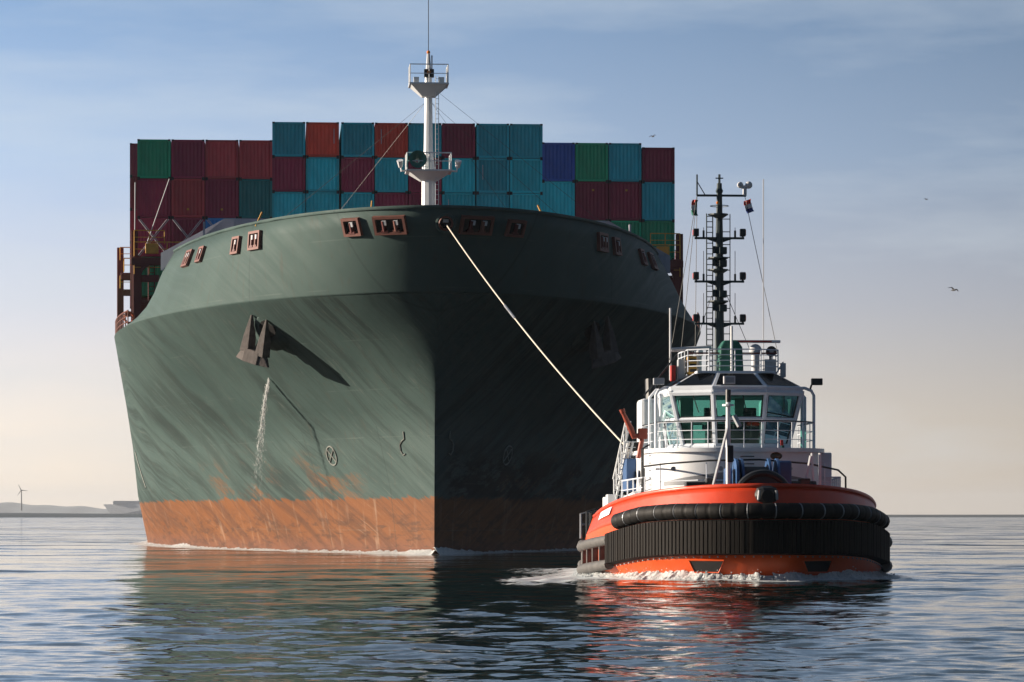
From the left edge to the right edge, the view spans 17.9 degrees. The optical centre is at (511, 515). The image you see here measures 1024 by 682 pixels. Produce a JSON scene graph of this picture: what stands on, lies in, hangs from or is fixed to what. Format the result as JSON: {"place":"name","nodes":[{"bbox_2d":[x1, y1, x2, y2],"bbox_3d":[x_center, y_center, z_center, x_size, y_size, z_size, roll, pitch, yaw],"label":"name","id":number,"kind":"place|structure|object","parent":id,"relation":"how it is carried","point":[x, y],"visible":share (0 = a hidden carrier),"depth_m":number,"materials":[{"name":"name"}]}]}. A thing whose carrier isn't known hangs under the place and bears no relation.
{"place":"outdoors","nodes":[
{"label":"outdoors","id":0,"kind":"place"},
{"bbox_2d":[0,502,109,513],"bbox_3d":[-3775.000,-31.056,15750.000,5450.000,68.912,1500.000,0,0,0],"label":"hills","id":1,"kind":"structure","parent":0,"point":[9,507],"depth_m":15210.50,"materials":[{"name":"grey"}]},
{"bbox_2d":[17,484,25,510],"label":"wind turbine","id":2,"kind":"object","parent":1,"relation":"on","point":[21,496],"visible":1,"depth_m":5498.84,"materials":[{"name":"white metal"}]},
{"bbox_2d":[0,513,141,516],"bbox_3d":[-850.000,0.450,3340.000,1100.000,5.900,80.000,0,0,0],"label":"shore","id":3,"kind":"structure","parent":0,"point":[61,515],"depth_m":3309.53,"materials":[{"name":"grey"}]},
{"bbox_2d":[0,517,1023,681],"bbox_3d":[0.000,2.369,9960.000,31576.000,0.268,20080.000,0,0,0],"label":"water","id":4,"kind":"structure","parent":0,"point":[92,599],"depth_m":76.59,"materials":[{"name":"blue liquid"}]},
{"bbox_2d":[103,501,141,513],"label":"distant ship","id":5,"kind":"object","parent":4,"relation":"on","point":[124,507],"visible":0.26,"depth_m":8978.40},
{"bbox_2d":[129,541,576,554],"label":"hull foam","id":6,"kind":"object","parent":4,"relation":"on","point":[442,550],"visible":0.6,"depth_m":209.43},
{"bbox_2d":[114,0,700,553],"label":"container ship","id":7,"kind":"object","parent":4,"relation":"on","point":[408,388],"visible":0.93,"depth_m":204.88,"materials":[{"name":"paint"}]},
{"bbox_2d":[124,311,134,322],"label":"lifebuoy","id":8,"kind":"object","parent":7,"relation":"attached to","point":[132,314],"visible":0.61,"depth_m":230.76,"materials":[{"name":"red plastic"}]},
{"bbox_2d":[142,266,162,296],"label":"shipping container","id":9,"kind":"object","parent":7,"relation":"on","point":[158,271],"visible":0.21,"depth_m":239.74,"materials":[{"name":"green metal"}]},
{"bbox_2d":[137,217,170,256],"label":"shipping container","id":10,"kind":"object","parent":9,"relation":"on","point":[149,222],"visible":0.43,"depth_m":239.74,"materials":[{"name":"red metal"}]},
{"bbox_2d":[137,178,170,217],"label":"shipping container","id":11,"kind":"object","parent":10,"relation":"on","point":[150,192],"visible":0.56,"depth_m":239.75,"materials":[{"name":"metal"}]},
{"bbox_2d":[137,139,170,178],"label":"shipping container","id":12,"kind":"object","parent":11,"relation":"on","point":[153,158],"visible":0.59,"depth_m":239.75,"materials":[{"name":"green metal"}]},
{"bbox_2d":[171,218,204,246],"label":"shipping container","id":13,"kind":"object","parent":7,"relation":"on","point":[187,225],"visible":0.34,"depth_m":239.90,"materials":[{"name":"red metal"}]},
{"bbox_2d":[171,178,204,217],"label":"shipping container","id":14,"kind":"object","parent":13,"relation":"on","point":[187,198],"visible":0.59,"depth_m":239.92,"materials":[{"name":"red metal"}]},
{"bbox_2d":[171,139,204,178],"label":"shipping container","id":15,"kind":"object","parent":14,"relation":"on","point":[187,159],"visible":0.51,"depth_m":239.93,"materials":[{"name":"red metal"}]},
{"bbox_2d":[205,218,224,228],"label":"shipping container","id":16,"kind":"object","parent":7,"relation":"on","point":[213,221],"visible":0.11,"depth_m":240.02,"materials":[{"name":"blue metal"}]},
{"bbox_2d":[205,179,238,217],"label":"shipping container","id":17,"kind":"object","parent":16,"relation":"on","point":[221,198],"visible":0.63,"depth_m":240.09,"materials":[{"name":"metal"}]},
{"bbox_2d":[205,140,238,180],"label":"shipping container","id":18,"kind":"object","parent":17,"relation":"on","point":[221,159],"visible":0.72,"depth_m":240.09,"materials":[{"name":"red metal"}]},
{"bbox_2d":[236,315,270,367],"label":"anchor","id":19,"kind":"object","parent":7,"relation":"hanging from","point":[258,354],"visible":1,"depth_m":202.40,"materials":[{"name":"metal"}]},
{"bbox_2d":[272,192,304,217],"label":"shipping container","id":20,"kind":"object","parent":7,"relation":"on","point":[285,203],"visible":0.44,"depth_m":240.43,"materials":[{"name":"teal metal"}]},
{"bbox_2d":[272,157,304,191],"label":"shipping container","id":21,"kind":"object","parent":20,"relation":"on","point":[288,174],"visible":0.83,"depth_m":240.44,"materials":[{"name":"red metal"}]},
{"bbox_2d":[272,122,304,156],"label":"shipping container","id":22,"kind":"object","parent":21,"relation":"on","point":[288,139],"visible":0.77,"depth_m":240.44,"materials":[{"name":"blue metal"}]},
{"bbox_2d":[305,192,338,212],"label":"shipping container","id":23,"kind":"object","parent":7,"relation":"on","point":[319,201],"visible":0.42,"depth_m":240.62,"materials":[{"name":"teal metal"}]},
{"bbox_2d":[305,157,338,202],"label":"shipping container","id":24,"kind":"object","parent":23,"relation":"on","point":[320,172],"visible":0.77,"depth_m":240.62,"materials":[{"name":"teal metal"}]},
{"bbox_2d":[305,122,338,168],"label":"shipping container","id":25,"kind":"object","parent":24,"relation":"on","point":[321,139],"visible":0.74,"depth_m":240.62,"materials":[{"name":"red metal"}]},
{"bbox_2d":[339,192,373,208],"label":"shipping container","id":26,"kind":"object","parent":7,"relation":"on","point":[359,199],"visible":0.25,"depth_m":240.79,"materials":[{"name":"teal metal"}]},
{"bbox_2d":[339,157,373,202],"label":"shipping container","id":27,"kind":"object","parent":26,"relation":"on","point":[353,175],"visible":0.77,"depth_m":240.81,"materials":[{"name":"metal"}]},
{"bbox_2d":[339,122,373,169],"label":"shipping container","id":28,"kind":"object","parent":27,"relation":"on","point":[356,139],"visible":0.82,"depth_m":240.81,"materials":[{"name":"blue metal"}]},
{"bbox_2d":[374,192,407,206],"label":"shipping container","id":29,"kind":"object","parent":7,"relation":"on","point":[389,199],"visible":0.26,"depth_m":240.98,"materials":[{"name":"metal"}]},
{"bbox_2d":[374,157,407,194],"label":"shipping container","id":30,"kind":"object","parent":29,"relation":"on","point":[390,176],"visible":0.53,"depth_m":240.98,"materials":[{"name":"teal metal"}]},
{"bbox_2d":[374,122,407,159],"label":"shipping container","id":31,"kind":"object","parent":30,"relation":"on","point":[398,148],"visible":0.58,"depth_m":240.98,"materials":[{"name":"red metal"}]},
{"bbox_2d":[408,192,440,204],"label":"shipping container","id":32,"kind":"object","parent":7,"relation":"on","point":[414,198],"visible":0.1,"depth_m":241.12,"materials":[{"name":"metal"}]},
{"bbox_2d":[408,158,440,192],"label":"shipping container","id":33,"kind":"object","parent":32,"relation":"on","point":[414,185],"visible":0.23,"depth_m":241.13,"materials":[{"name":"red metal"}]},
{"bbox_2d":[408,123,440,158],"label":"shipping container","id":34,"kind":"object","parent":33,"relation":"on","point":[415,136],"visible":0.34,"depth_m":241.14,"materials":[{"name":"teal metal"}]},
{"bbox_2d":[441,193,474,205],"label":"shipping container","id":35,"kind":"object","parent":7,"relation":"on","point":[467,199],"visible":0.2,"depth_m":241.33,"materials":[{"name":"teal metal"}]},
{"bbox_2d":[441,158,474,194],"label":"shipping container","id":36,"kind":"object","parent":35,"relation":"on","point":[461,179],"visible":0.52,"depth_m":241.33,"materials":[{"name":"teal metal"}]},
{"bbox_2d":[441,123,474,159],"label":"shipping container","id":37,"kind":"object","parent":36,"relation":"on","point":[450,142],"visible":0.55,"depth_m":241.33,"materials":[{"name":"red metal"}]},
{"bbox_2d":[475,193,508,207],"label":"shipping container","id":38,"kind":"object","parent":7,"relation":"on","point":[488,199],"visible":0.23,"depth_m":241.50,"materials":[{"name":"teal metal"}]},
{"bbox_2d":[475,158,508,194],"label":"shipping container","id":39,"kind":"object","parent":38,"relation":"on","point":[495,173],"visible":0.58,"depth_m":241.50,"materials":[{"name":"teal metal"}]},
{"bbox_2d":[475,123,508,159],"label":"shipping container","id":40,"kind":"object","parent":39,"relation":"on","point":[491,145],"visible":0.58,"depth_m":241.50,"materials":[{"name":"blue metal"}]},
{"bbox_2d":[509,193,542,210],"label":"shipping container","id":41,"kind":"object","parent":7,"relation":"on","point":[525,201],"visible":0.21,"depth_m":241.68,"materials":[{"name":"teal metal"}]},
{"bbox_2d":[509,158,542,193],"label":"shipping container","id":42,"kind":"object","parent":41,"relation":"on","point":[526,174],"visible":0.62,"depth_m":241.68,"materials":[{"name":"teal metal"}]},
{"bbox_2d":[509,124,542,159],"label":"shipping container","id":43,"kind":"object","parent":42,"relation":"on","point":[525,141],"visible":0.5,"depth_m":241.68,"materials":[{"name":"teal metal"}]},
{"bbox_2d":[542,181,574,215],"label":"shipping container","id":44,"kind":"object","parent":7,"relation":"on","point":[556,199],"visible":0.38,"depth_m":241.86,"materials":[{"name":"teal metal"}]},
{"bbox_2d":[542,142,574,181],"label":"shipping container","id":45,"kind":"object","parent":44,"relation":"on","point":[558,162],"visible":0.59,"depth_m":241.85,"materials":[{"name":"blue metal"}]},
{"bbox_2d":[589,316,620,368],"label":"anchor","id":46,"kind":"object","parent":7,"relation":"hanging from","point":[605,353],"visible":1,"depth_m":203.86,"materials":[{"name":"metal"}]},
{"bbox_2d":[609,220,640,236],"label":"shipping container","id":47,"kind":"object","parent":7,"relation":"on","point":[636,227],"visible":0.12,"depth_m":242.21,"materials":[{"name":"green metal"}]},
{"bbox_2d":[608,182,640,220],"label":"shipping container","id":48,"kind":"object","parent":47,"relation":"on","point":[624,201],"visible":0.59,"depth_m":242.20,"materials":[{"name":"red metal"}]},
{"bbox_2d":[608,143,640,181],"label":"shipping container","id":49,"kind":"object","parent":48,"relation":"on","point":[624,162],"visible":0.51,"depth_m":242.19,"materials":[{"name":"teal metal"}]},
{"bbox_2d":[641,221,674,259],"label":"shipping container","id":50,"kind":"object","parent":7,"relation":"on","point":[648,228],"visible":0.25,"depth_m":242.38,"materials":[{"name":"green metal"}]},
{"bbox_2d":[641,182,674,220],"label":"shipping container","id":51,"kind":"object","parent":50,"relation":"on","point":[657,201],"visible":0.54,"depth_m":242.38,"materials":[{"name":"teal metal"}]},
{"bbox_2d":[641,147,674,182],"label":"shipping container","id":52,"kind":"object","parent":51,"relation":"on","point":[657,164],"visible":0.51,"depth_m":242.38,"materials":[{"name":"red metal"}]},
{"bbox_2d":[576,174,892,575],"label":"tugboat","id":53,"kind":"object","parent":4,"relation":"on","point":[728,479],"visible":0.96,"depth_m":121.36,"materials":[{"name":"orange paint"}]},
{"bbox_2d":[446,225,622,443],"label":"tow rope","id":54,"kind":"object","parent":53,"relation":"attached to","point":[557,370],"visible":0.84,"depth_m":165.80,"materials":[{"name":"beige fabric"}]},
{"bbox_2d":[691,200,697,215],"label":"flag","id":55,"kind":"object","parent":53,"relation":"attached to","point":[693,206],"visible":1,"depth_m":127.00,"materials":[{"name":"multicoloured fabric"}]},
{"bbox_2d":[744,199,753,213],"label":"flag","id":56,"kind":"object","parent":53,"relation":"attached to","point":[749,206],"visible":1,"depth_m":127.13,"materials":[{"name":"multicoloured fabric"}]},
{"bbox_2d":[571,566,899,580],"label":"bow wave foam","id":57,"kind":"object","parent":4,"relation":"on","point":[848,574],"visible":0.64,"depth_m":117.14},
{"bbox_2d":[0,0,1023,514],"label":"sky","id":58,"kind":"structure","parent":0,"point":[851,115],"materials":[{"name":"blue"}]},
{"bbox_2d":[888,515,1023,516],"bbox_3d":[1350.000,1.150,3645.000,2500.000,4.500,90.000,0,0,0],"label":"terrain","id":59,"kind":"structure","parent":0,"point":[955,515],"depth_m":3610.39,"materials":[{"name":"grey"}]},
{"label":"shipping container","id":60,"kind":"object","parent":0,"visible":0},
{"bbox_2d":[239,179,271,217],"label":"shipping container","id":61,"kind":"object","parent":60,"relation":"on","point":[255,198],"visible":0.69,"depth_m":240.27,"materials":[{"name":"teal metal"}]},
{"bbox_2d":[239,140,271,178],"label":"shipping container","id":62,"kind":"object","parent":61,"relation":"on","point":[255,159],"visible":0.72,"depth_m":240.27,"materials":[{"name":"red metal"}]},
{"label":"shipping container","id":63,"kind":"object","parent":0,"visible":0},
{"bbox_2d":[575,181,607,220],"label":"shipping container","id":64,"kind":"object","parent":63,"relation":"on","point":[591,198],"visible":0.41,"depth_m":242.02,"materials":[{"name":"red metal"}]},
{"bbox_2d":[575,143,607,181],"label":"shipping container","id":65,"kind":"object","parent":64,"relation":"on","point":[591,162],"visible":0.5,"depth_m":242.02,"materials":[{"name":"green metal"}]},
{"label":"shipping container","id":66,"kind":"object","parent":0,"visible":0},
{"bbox_2d":[130,209,136,241],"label":"shipping container","id":67,"kind":"object","parent":66,"relation":"on","point":[131,219],"visible":0.2,"depth_m":254.24,"materials":[{"name":"red metal"}]},
{"bbox_2d":[130,176,136,208],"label":"shipping container","id":68,"kind":"object","parent":67,"relation":"on","point":[133,179],"visible":0.24,"depth_m":254.24,"materials":[{"name":"metal"}]},
{"bbox_2d":[130,143,136,175],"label":"shipping container","id":69,"kind":"object","parent":68,"relation":"on","point":[133,159],"visible":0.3,"depth_m":254.26,"materials":[{"name":"red metal"}]}
]}

